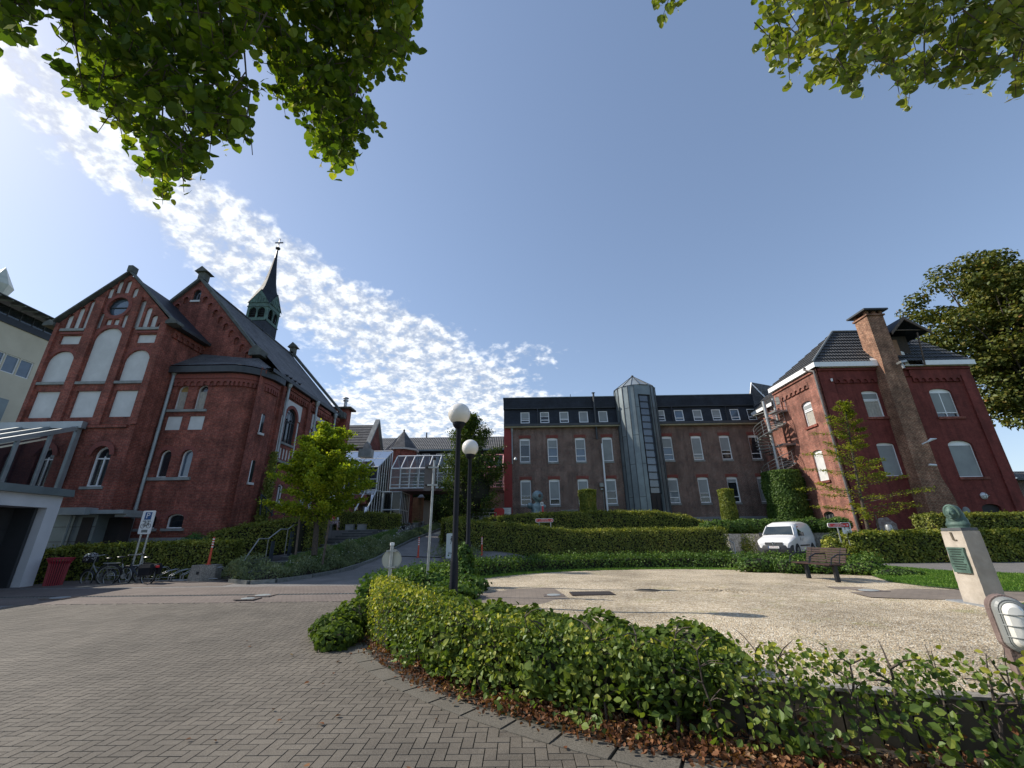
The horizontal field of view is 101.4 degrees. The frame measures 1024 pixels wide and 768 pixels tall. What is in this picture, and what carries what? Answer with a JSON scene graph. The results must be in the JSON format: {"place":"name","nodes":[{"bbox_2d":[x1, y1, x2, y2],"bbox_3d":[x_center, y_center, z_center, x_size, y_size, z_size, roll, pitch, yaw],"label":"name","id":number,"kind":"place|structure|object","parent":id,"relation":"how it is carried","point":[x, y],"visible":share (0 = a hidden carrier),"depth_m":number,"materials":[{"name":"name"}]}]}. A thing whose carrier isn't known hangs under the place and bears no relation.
{"place":"outdoors","nodes":[
{"label":"outdoors","id":0,"kind":"place"},
{"bbox_2d":[19,578,233,587],"bbox_3d":[-17.725,7.409,15.610,16.000,0.081,3.000,-1,-20,1],"label":"bicycle bay","id":1,"kind":"object","parent":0,"point":[132,583],"visible":0.44,"depth_m":14.84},
{"bbox_2d":[33,547,72,583],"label":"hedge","id":2,"kind":"object","parent":1,"relation":"on","point":[53,552],"visible":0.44,"depth_m":15.67,"materials":[{"name":"green plant"}]},
{"bbox_2d":[42,557,75,585],"bbox_3d":[-16.292,6.746,14.989,0.764,0.990,0.764,-1,-20,1],"label":"litter bin","id":3,"kind":"object","parent":1,"relation":"on","point":[56,572],"visible":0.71,"depth_m":14.86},
{"bbox_2d":[79,552,116,583],"bbox_3d":[-15.100,6.796,15.349,1.557,1.176,0.635,-4,-18,8],"label":"bicycle","id":4,"kind":"object","parent":1,"relation":"on","point":[91,557],"visible":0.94,"depth_m":15.35,"materials":[{"name":"metal"}]},
{"bbox_2d":[95,552,153,583],"bbox_3d":[-14.198,6.849,15.502,1.773,1.085,0.635,9,-16,-26],"label":"bicycle","id":5,"kind":"object","parent":1,"relation":"on","point":[118,567],"visible":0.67,"depth_m":15.37,"materials":[{"name":"metal"}]},
{"bbox_2d":[118,553,162,582],"bbox_3d":[-13.635,6.779,15.284,1.746,1.085,0.635,-5,-18,12],"label":"bicycle","id":6,"kind":"object","parent":1,"relation":"on","point":[147,570],"visible":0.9,"depth_m":15.16,"materials":[{"name":"metal"}]},
{"bbox_2d":[128,511,155,580],"bbox_3d":[-14.421,6.341,16.264,0.500,2.727,0.102,-1,-20,1],"label":"bicycle parking sign","id":7,"kind":"object","parent":1,"relation":"on","point":[146,522],"visible":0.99,"depth_m":16.48,"materials":[{"name":"white metal"}]},
{"bbox_2d":[187,564,221,581],"bbox_3d":[-11.561,7.120,15.807,0.905,0.560,0.811,-1,-20,1],"label":"concrete block","id":8,"kind":"object","parent":1,"relation":"on","point":[201,572],"depth_m":15.57,"materials":[{"name":"concrete"}]},
{"bbox_2d":[221,537,412,581],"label":"planted slope","id":9,"kind":"structure","parent":0,"point":[275,578],"depth_m":16.10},
{"bbox_2d":[255,418,377,555],"bbox_3d":[-8.399,4.313,18.200,4.855,5.848,4.400,5,-21,-15],"label":"ginkgo tree","id":10,"kind":"object","parent":9,"relation":"on","point":[322,468],"visible":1,"depth_m":17.95,"materials":[{"name":"green plant"}]},
{"bbox_2d":[283,527,397,566],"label":"flowering shrubs","id":11,"kind":"object","parent":9,"relation":"on","point":[378,535],"visible":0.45,"depth_m":20.02,"materials":[{"name":"green plant"}]},
{"bbox_2d":[0,524,1023,759],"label":"road","id":12,"kind":"structure","parent":0,"point":[349,578],"depth_m":17.46,"materials":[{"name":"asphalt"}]},
{"bbox_2d":[0,585,359,604],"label":"paving band","id":13,"kind":"object","parent":12,"relation":"on","point":[175,591],"visible":0.84,"depth_m":12.31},
{"bbox_2d":[0,593,358,597],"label":"drain channel","id":14,"kind":"object","parent":13,"relation":"on","point":[181,595],"visible":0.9,"depth_m":12.04,"materials":[{"name":"metal"}]},
{"bbox_2d":[0,0,426,209],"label":"linden tree","id":15,"kind":"object","parent":12,"relation":"on","point":[204,38],"visible":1,"depth_m":3.89,"materials":[{"name":"green plant"}]},
{"bbox_2d":[205,516,328,559],"bbox_3d":[-11.943,7.827,20.938,3.032,2.553,6.003,-16,-25,36],"label":"hedge","id":16,"kind":"object","parent":12,"relation":"on","point":[251,533],"visible":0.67,"depth_m":20.14,"materials":[{"name":"green plant"}]},
{"bbox_2d":[239,529,381,573],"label":"outdoor steps","id":17,"kind":"structure","parent":12,"relation":"on","point":[351,534],"depth_m":24.40,"materials":[{"name":"concrete"}]},
{"bbox_2d":[244,524,293,570],"bbox_3d":[-10.792,7.825,19.478,0.128,3.226,5.687,-1,-20,1],"label":"steel handrail","id":18,"kind":"object","parent":17,"relation":"on","point":[273,546],"visible":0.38,"depth_m":18.88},
{"bbox_2d":[0,601,637,767],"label":"paving blocks","id":19,"kind":"structure","parent":12,"relation":"on","point":[144,685],"depth_m":4.46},
{"bbox_2d":[339,638,684,767],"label":"paving joints","id":20,"kind":"object","parent":19,"relation":"in","point":[558,725],"visible":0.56,"depth_m":3.79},
{"bbox_2d":[228,528,440,584],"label":"bed kerb","id":21,"kind":"structure","parent":12,"relation":"on","point":[246,582],"depth_m":16.49,"materials":[{"name":"concrete"}]},
{"bbox_2d":[324,530,403,539],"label":"terrace","id":22,"kind":"structure","parent":12,"relation":"on","point":[332,533],"depth_m":28.25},
{"bbox_2d":[322,510,402,529],"bbox_3d":[-10.584,9.719,29.373,5.679,1.977,1.532,-1,-20,1],"label":"hedge","id":23,"kind":"object","parent":22,"relation":"on","point":[380,520],"visible":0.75,"depth_m":28.98,"materials":[{"name":"green plant"}]},
{"bbox_2d":[333,451,503,523],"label":"glass walkway","id":24,"kind":"structure","parent":22,"relation":"on","point":[396,500],"depth_m":34.48,"materials":[{"name":"glass"}]},
{"bbox_2d":[424,458,440,573],"bbox_3d":[-2.062,3.608,10.452,0.425,3.528,0.135,-1,-20,1],"label":"sign post","id":25,"kind":"object","parent":12,"relation":"on","point":[430,484],"visible":0.91,"depth_m":10.83,"materials":[{"name":"metal"}]},
{"bbox_2d":[403,542,491,599],"bbox_3d":[-1.387,4.779,10.602,2.508,1.480,2.990,-13,-24,30],"label":"ivy mound","id":26,"kind":"object","parent":12,"relation":"on","point":[471,582],"visible":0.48,"depth_m":10.45,"materials":[{"name":"green plant"}]},
{"bbox_2d":[758,522,816,556],"bbox_3d":[15.702,8.873,24.037,4.529,1.885,2.240,17,-27,-39],"label":"delivery van","id":27,"kind":"object","parent":12,"relation":"on","point":[782,537],"visible":0.83,"depth_m":23.13,"materials":[{"name":"white paint"}]},
{"bbox_2d":[651,0,1023,111],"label":"linden tree","id":28,"kind":"object","parent":12,"relation":"on","point":[978,29],"visible":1,"depth_m":4.33,"materials":[{"name":"green plant"}]},
{"bbox_2d":[795,399,935,530],"bbox_3d":[17.849,4.702,21.661,5.618,8.179,4.283,-1,-20,1],"label":"tree","id":29,"kind":"object","parent":12,"relation":"on","point":[845,408],"visible":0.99,"depth_m":22.02,"materials":[{"name":"green plant"}]},
{"bbox_2d":[0,0,1023,470],"label":"sky","id":30,"kind":"structure","parent":0,"point":[555,198],"materials":[{"name":"blue"}]},
{"bbox_2d":[363,630,1013,767],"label":"planting soil","id":31,"kind":"structure","parent":0,"point":[709,757],"depth_m":3.54,"materials":[{"name":"soil"}]},
{"bbox_2d":[307,596,373,652],"bbox_3d":[-2.956,4.255,7.366,1.200,0.783,2.169,-1,-20,1],"label":"ivy clump","id":32,"kind":"object","parent":31,"relation":"on","point":[341,627],"visible":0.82,"depth_m":6.98,"materials":[{"name":"green plant"}]},
{"bbox_2d":[382,542,401,576],"bbox_3d":[-2.363,3.881,8.056,0.380,1.562,0.110,-1,-20,1],"label":"round sign","id":33,"kind":"object","parent":31,"relation":"on","point":[391,559],"visible":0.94,"depth_m":8.23,"materials":[{"name":"metal"}]},
{"bbox_2d":[351,557,449,601],"bbox_3d":[-2.556,5.383,11.494,1.812,1.009,6.780,-4,-20,8],"label":"ivy strip","id":34,"kind":"object","parent":31,"relation":"on","point":[364,587],"visible":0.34,"depth_m":9.63,"materials":[{"name":"green plant"}]},
{"bbox_2d":[374,581,757,725],"bbox_3d":[-0.492,3.552,6.101,2.335,0.974,7.229,15,-25,-36],"label":"ivy carpet","id":35,"kind":"object","parent":31,"relation":"on","point":[661,632],"visible":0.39,"depth_m":4.15,"materials":[{"name":"green plant"}]},
{"bbox_2d":[446,547,889,575],"bbox_3d":[5.308,7.002,16.319,15.413,1.140,5.254,-1,-20,1],"label":"ivy strip","id":36,"kind":"object","parent":31,"relation":"on","point":[494,566],"visible":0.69,"depth_m":17.13,"materials":[{"name":"green plant"}]},
{"bbox_2d":[355,629,1023,767],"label":"fallen leaves","id":37,"kind":"object","parent":31,"relation":"on","point":[783,759],"visible":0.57,"depth_m":3.39,"materials":[{"name":"brown plant"}]},
{"bbox_2d":[365,574,1023,767],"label":"beech hedge","id":38,"kind":"object","parent":31,"relation":"on","point":[393,593],"visible":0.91,"depth_m":3.40,"materials":[{"name":"green plant"}]},
{"bbox_2d":[734,554,926,575],"bbox_3d":[10.666,6.320,14.455,5.459,0.825,1.450,-14,-24,32],"label":"hedge","id":39,"kind":"object","parent":31,"relation":"on","point":[762,564],"visible":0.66,"depth_m":14.44,"materials":[{"name":"green plant"}]},
{"bbox_2d":[480,566,920,577],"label":"edge grass","id":40,"kind":"structure","parent":0,"point":[579,569],"depth_m":16.77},
{"bbox_2d":[473,569,1023,692],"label":"gravel court","id":41,"kind":"object","parent":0,"point":[719,600],"visible":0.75,"depth_m":7.46,"materials":[{"name":"gravel"}]},
{"bbox_2d":[448,403,469,594],"bbox_3d":[-1.194,2.646,8.957,0.510,4.675,0.510,-1,-20,1],"label":"globe lamp","id":42,"kind":"object","parent":41,"relation":"on","point":[459,415],"visible":0.96,"depth_m":9.11,"materials":[{"name":"metal"}]},
{"bbox_2d":[462,439,477,553],"bbox_3d":[-1.277,3.776,12.379,0.510,4.330,0.510,-1,-20,1],"label":"globe lamp","id":43,"kind":"object","parent":41,"relation":"on","point":[470,448],"visible":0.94,"depth_m":12.72,"materials":[{"name":"metal"}]},
{"bbox_2d":[475,588,568,603],"bbox_3d":[0.124,4.983,9.902,2.447,0.001,3.169,-1,-20,1],"label":"paved patch","id":44,"kind":"object","parent":41,"relation":"on","point":[523,596],"visible":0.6,"depth_m":9.66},
{"bbox_2d":[569,608,1012,692],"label":"loose stones","id":45,"kind":"object","parent":41,"relation":"on","point":[932,646],"visible":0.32,"depth_m":5.18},
{"bbox_2d":[789,546,849,581],"bbox_3d":[9.210,5.504,12.493,0.664,1.207,1.836,0,-20,-1],"label":"park bench","id":46,"kind":"object","parent":41,"relation":"on","point":[833,556],"visible":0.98,"depth_m":12.51,"materials":[{"name":"brown wood"}]},
{"bbox_2d":[826,586,1023,600],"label":"paved strip","id":47,"kind":"object","parent":41,"relation":"on","point":[943,594],"visible":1,"depth_m":9.21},
{"bbox_2d":[940,527,1004,607],"bbox_3d":[8.700,3.457,7.976,0.511,1.358,1.026,-4,-21,10],"label":"stone pedestal","id":48,"kind":"object","parent":41,"relation":"on","point":[976,576],"visible":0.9,"depth_m":7.82,"materials":[{"name":"stone"}]},
{"bbox_2d":[943,504,970,527],"bbox_3d":[8.712,2.633,8.231,0.312,0.513,0.322,-7,-21,18],"label":"bronze bust","id":49,"kind":"object","parent":48,"relation":"on","point":[955,516],"visible":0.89,"depth_m":8.16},
{"bbox_2d":[749,382,769,405],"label":"slate gable house","id":50,"kind":"structure","parent":0,"point":[758,392],"depth_m":44.01,"materials":[{"name":"grey stone"}]},
{"bbox_2d":[870,565,1023,591],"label":"grass","id":51,"kind":"structure","parent":0,"point":[936,578],"depth_m":11.72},
{"bbox_2d":[883,562,1023,572],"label":"footpath","id":52,"kind":"structure","parent":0,"point":[1009,567],"depth_m":16.64,"materials":[{"name":"concrete"}]},
{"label":"bank","id":53,"kind":"structure","parent":0,"visible":0},
{"bbox_2d":[527,491,545,512],"bbox_3d":[1.748,8.750,29.781,1.352,2.292,0.795,-1,-20,1],"label":"ball head sculpture","id":54,"kind":"object","parent":53,"relation":"on","point":[537,496],"visible":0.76,"depth_m":29.68,"materials":[{"name":"teal metal"}]},
{"bbox_2d":[578,489,597,510],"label":"topiary column","id":55,"kind":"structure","parent":53,"relation":"on","point":[587,499],"depth_m":28.53,"materials":[{"name":"green plant"}]},
{"bbox_2d":[477,508,707,530],"bbox_3d":[5.331,9.520,27.386,16.033,2.673,2.458,-3,-20,5],"label":"hedge","id":56,"kind":"object","parent":53,"relation":"on","point":[597,519],"visible":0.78,"depth_m":27.00,"materials":[{"name":"green plant"}]},
{"bbox_2d":[613,375,671,512],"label":"stair tower","id":57,"kind":"structure","parent":53,"relation":"on","point":[645,479],"depth_m":34.84,"materials":[{"name":"metal"}]},
{"bbox_3d":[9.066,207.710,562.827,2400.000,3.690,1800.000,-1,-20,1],"label":"ground","id":58,"kind":"structure","parent":0,"visible":0},
{"bbox_2d":[0,268,53,421],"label":"cream building","id":59,"kind":"structure","parent":58,"relation":"on","point":[25,334],"depth_m":37.89,"materials":[{"name":"paint"}]},
{"bbox_2d":[1,354,19,373],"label":"window","id":60,"kind":"structure","parent":59,"relation":"in","point":[10,363],"depth_m":37.42,"materials":[{"name":"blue glass"}]},
{"bbox_2d":[0,421,87,587],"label":"entrance building","id":61,"kind":"structure","parent":58,"relation":"on","point":[35,459],"depth_m":15.52,"materials":[{"name":"white concrete"}]},
{"bbox_2d":[46,507,143,548],"bbox_3d":[-19.680,7.038,18.188,6.050,3.080,1.800,-1,-20,1],"label":"zinc annex","id":62,"kind":"object","parent":58,"relation":"on","point":[75,525],"visible":0.32,"depth_m":18.15,"materials":[{"name":"black metal"}]},
{"bbox_2d":[74,517,133,544],"bbox_3d":[-18.025,7.263,18.307,1.250,2.700,1.170,-1,-20,1],"label":"doorway","id":63,"kind":"structure","parent":62,"relation":"in","point":[119,529],"depth_m":18.54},
{"bbox_2d":[52,536,244,580],"bbox_3d":[-14.600,7.113,16.797,7.280,1.841,1.452,-1,-20,1],"label":"hedge","id":64,"kind":"object","parent":58,"relation":"on","point":[180,554],"visible":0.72,"depth_m":16.51,"materials":[{"name":"green plant"}]},
{"bbox_2d":[16,239,355,542],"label":"church","id":65,"kind":"structure","parent":58,"relation":"on","point":[193,405],"depth_m":22.44,"materials":[{"name":"red brick"}]},
{"bbox_2d":[78,447,110,488],"bbox_3d":[-20.033,4.068,20.367,1.120,2.070,0.300,-1,-20,1],"label":"window","id":66,"kind":"structure","parent":65,"relation":"in","point":[102,459],"depth_m":20.45,"materials":[{"name":"grey glass"}]},
{"bbox_2d":[156,450,170,476],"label":"window","id":67,"kind":"structure","parent":65,"relation":"in","point":[164,463],"depth_m":21.69,"materials":[{"name":"black glass"}]},
{"bbox_2d":[178,450,192,476],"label":"window","id":68,"kind":"structure","parent":65,"relation":"in","point":[187,458],"depth_m":21.68,"materials":[{"name":"grey glass"}]},
{"bbox_2d":[253,451,278,558],"bbox_3d":[-13.512,6.501,22.926,0.766,5.717,1.055,-1,-20,1],"label":"wall ivy","id":69,"kind":"object","parent":65,"relation":"attached to","point":[267,492],"depth_m":23.11,"materials":[{"name":"green plant"}]},
{"bbox_2d":[281,409,294,447],"bbox_3d":[-14.048,2.731,26.405,0.230,2.380,1.500,-1,-20,1],"label":"window","id":70,"kind":"structure","parent":65,"relation":"in","point":[290,418],"depth_m":26.54,"materials":[{"name":"grey glass"}]},
{"bbox_2d":[221,522,440,580],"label":"groundcover shrubs","id":71,"kind":"object","parent":58,"relation":"on","point":[235,567],"visible":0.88,"depth_m":17.89,"materials":[{"name":"green plant"}]},
{"bbox_2d":[348,419,383,458],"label":"brick gable house","id":72,"kind":"structure","parent":58,"relation":"on","point":[367,440],"depth_m":41.30,"materials":[{"name":"grey tile"}]},
{"bbox_2d":[386,429,418,522],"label":"turret house","id":73,"kind":"structure","parent":58,"relation":"on","point":[402,444],"depth_m":40.02,"materials":[{"name":"red brick"}]},
{"bbox_2d":[382,432,503,472],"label":"long roof building","id":74,"kind":"structure","parent":58,"relation":"on","point":[426,445],"depth_m":46.95,"materials":[{"name":"grey brick"}]},
{"bbox_2d":[415,473,503,523],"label":"cream gatehouse","id":75,"kind":"object","parent":58,"relation":"on","point":[426,512],"visible":0.01,"depth_m":42.37,"materials":[{"name":"grey stone"}]},
{"bbox_2d":[413,475,462,523],"bbox_3d":[-7.983,11.302,39.279,10.546,5.800,3.298,-7,-21,17],"label":"ivy screen","id":76,"kind":"object","parent":75,"relation":"attached to","point":[438,514],"visible":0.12,"depth_m":38.72,"materials":[{"name":"green plant"}]},
{"bbox_2d":[436,411,509,520],"bbox_3d":[-2.903,6.352,30.663,5.739,9.433,6.384,-1,-20,1],"label":"dark tree","id":77,"kind":"object","parent":58,"relation":"on","point":[481,496],"visible":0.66,"depth_m":29.73,"materials":[{"name":"green plant"}]},
{"bbox_2d":[347,639,724,767],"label":"kerb","id":78,"kind":"structure","parent":58,"relation":"on","point":[601,750],"depth_m":3.73,"materials":[{"name":"concrete"}]},
{"bbox_2d":[438,514,731,558],"bbox_3d":[3.739,8.704,24.021,16.728,2.847,3.776,-4,-21,9],"label":"hedge","id":79,"kind":"object","parent":58,"relation":"on","point":[518,538],"visible":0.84,"depth_m":23.22,"materials":[{"name":"green plant"}]},
{"bbox_2d":[503,392,768,521],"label":"ward building","id":80,"kind":"structure","parent":58,"relation":"on","point":[559,452],"depth_m":36.08,"materials":[{"name":"brown brick"}]},
{"bbox_2d":[520,439,530,463],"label":"window","id":81,"kind":"structure","parent":80,"relation":"in","point":[524,443],"depth_m":36.35,"materials":[{"name":"grey glass"}]},
{"bbox_2d":[520,480,530,506],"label":"window","id":82,"kind":"structure","parent":80,"relation":"in","point":[525,484],"depth_m":35.11,"materials":[{"name":"grey glass"}]},
{"bbox_2d":[547,438,558,463],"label":"window","id":83,"kind":"structure","parent":80,"relation":"in","point":[552,444],"depth_m":36.32,"materials":[{"name":"grey glass"}]},
{"bbox_2d":[549,479,560,506],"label":"window","id":84,"kind":"structure","parent":80,"relation":"in","point":[554,486],"depth_m":35.06,"materials":[{"name":"grey glass"}]},
{"bbox_2d":[575,438,586,462],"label":"window","id":85,"kind":"structure","parent":80,"relation":"in","point":[579,442],"depth_m":36.32,"materials":[{"name":"grey glass"}]},
{"bbox_2d":[602,437,614,462],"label":"window","id":86,"kind":"structure","parent":80,"relation":"in","point":[607,441],"depth_m":36.24,"materials":[{"name":"grey glass"}]},
{"bbox_2d":[606,479,618,505],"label":"window","id":87,"kind":"structure","parent":80,"relation":"in","point":[610,483],"depth_m":35.05,"materials":[{"name":"grey glass"}]},
{"bbox_2d":[662,436,675,461],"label":"window","id":88,"kind":"structure","parent":80,"relation":"in","point":[667,442],"depth_m":36.23,"materials":[{"name":"grey glass"}]},
{"bbox_2d":[667,478,681,504],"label":"window","id":89,"kind":"structure","parent":80,"relation":"in","point":[672,482],"depth_m":34.98,"materials":[{"name":"grey glass"}]},
{"bbox_2d":[691,436,704,461],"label":"window","id":90,"kind":"structure","parent":80,"relation":"in","point":[695,440],"depth_m":36.16,"materials":[{"name":"grey glass"}]},
{"bbox_2d":[697,477,712,504],"bbox_3d":[16.021,8.897,34.896,0.920,2.240,0.210,-1,-20,1],"label":"window","id":91,"kind":"structure","parent":80,"relation":"in","point":[703,485],"depth_m":34.92,"materials":[{"name":"grey glass"}]},
{"bbox_2d":[719,435,733,460],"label":"window","id":92,"kind":"structure","parent":80,"relation":"in","point":[724,440],"depth_m":36.14,"materials":[{"name":"grey glass"}]},
{"bbox_2d":[748,435,763,460],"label":"window","id":93,"kind":"structure","parent":80,"relation":"in","point":[756,454],"depth_m":36.12,"materials":[{"name":"black glass"}]},
{"bbox_2d":[456,569,1023,758],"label":"retaining wall","id":94,"kind":"structure","parent":58,"relation":"on","point":[842,723],"depth_m":3.35,"materials":[{"name":"concrete"}]},
{"bbox_2d":[724,533,834,555],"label":"concrete wall","id":95,"kind":"structure","parent":58,"relation":"on","point":[736,539],"depth_m":25.06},
{"bbox_2d":[698,516,853,533],"bbox_3d":[15.992,8.833,26.017,9.482,1.175,2.362,-1,-20,1],"label":"ivy mass","id":96,"kind":"object","parent":95,"relation":"on","point":[756,526],"visible":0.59,"depth_m":25.78,"materials":[{"name":"green plant"}]},
{"bbox_2d":[820,534,857,557],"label":"yellow bush","id":97,"kind":"object","parent":58,"relation":"on","point":[828,542],"visible":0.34,"depth_m":19.34,"materials":[{"name":"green plant"}]},
{"bbox_2d":[751,308,1023,531],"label":"brick building","id":98,"kind":"structure","parent":58,"relation":"on","point":[919,406],"depth_m":28.49,"materials":[{"name":"brick"}]},
{"bbox_2d":[814,450,828,480],"bbox_3d":[21.735,5.685,29.359,0.074,2.130,1.030,-1,-20,1],"label":"window","id":99,"kind":"structure","parent":98,"relation":"in","point":[820,463],"depth_m":29.42,"materials":[{"name":"white glass"}]},
{"bbox_2d":[861,391,883,416],"bbox_3d":[24.716,1.391,28.805,1.160,1.870,0.074,-1,-20,1],"label":"window","id":100,"kind":"structure","parent":98,"relation":"in","point":[871,400],"depth_m":28.81,"materials":[{"name":"grey glass"}]},
{"bbox_2d":[876,443,901,475],"bbox_3d":[24.682,4.951,27.491,1.200,2.180,0.074,-1,-20,1],"label":"window","id":101,"kind":"structure","parent":98,"relation":"in","point":[891,465],"depth_m":27.47,"materials":[{"name":"grey glass"}]},
{"bbox_2d":[929,389,958,416],"bbox_3d":[29.530,1.306,28.759,1.530,2.020,0.074,-1,-20,1],"label":"window","id":102,"kind":"structure","parent":98,"relation":"in","point":[944,405],"depth_m":28.73,"materials":[{"name":"grey glass"}]},
{"bbox_2d":[948,441,982,476],"bbox_3d":[29.541,4.895,27.433,1.600,2.370,0.074,-1,-20,1],"label":"window","id":103,"kind":"structure","parent":98,"relation":"in","point":[964,458],"depth_m":27.40,"materials":[{"name":"grey glass"}]},
{"bbox_2d":[835,526,1023,562],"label":"hedge","id":104,"kind":"object","parent":58,"relation":"on","point":[1005,544],"visible":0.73,"depth_m":19.02,"materials":[{"name":"green plant"}]},
{"bbox_2d":[895,247,1023,430],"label":"tree","id":105,"kind":"object","parent":58,"relation":"on","point":[991,292],"visible":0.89,"depth_m":39.54,"materials":[{"name":"green plant"}]},
{"bbox_2d":[908,509,1023,530],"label":"hedge","id":106,"kind":"object","parent":58,"relation":"on","point":[978,520],"visible":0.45,"depth_m":22.18,"materials":[{"name":"green plant"}]},
{"bbox_2d":[984,593,1023,694],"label":"bulkhead light post","id":107,"kind":"object","parent":58,"relation":"on","point":[1005,613],"visible":1,"depth_m":3.33,"materials":[{"name":"grey metal"}]},
{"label":"raised bed","id":108,"kind":"structure","parent":0,"visible":0},
{"bbox_2d":[717,488,739,520],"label":"topiary column","id":109,"kind":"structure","parent":108,"relation":"on","point":[728,506],"depth_m":28.37,"materials":[{"name":"green plant"}]},
{"bbox_2d":[753,397,813,511],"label":"spiral staircase","id":110,"kind":"structure","parent":108,"relation":"on","point":[776,421],"depth_m":32.87,"materials":[{"name":"metal"}]},
{"bbox_2d":[760,469,813,520],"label":"ivy column","id":111,"kind":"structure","parent":110,"relation":"attached to","point":[786,500],"depth_m":30.48,"materials":[{"name":"green plant"}]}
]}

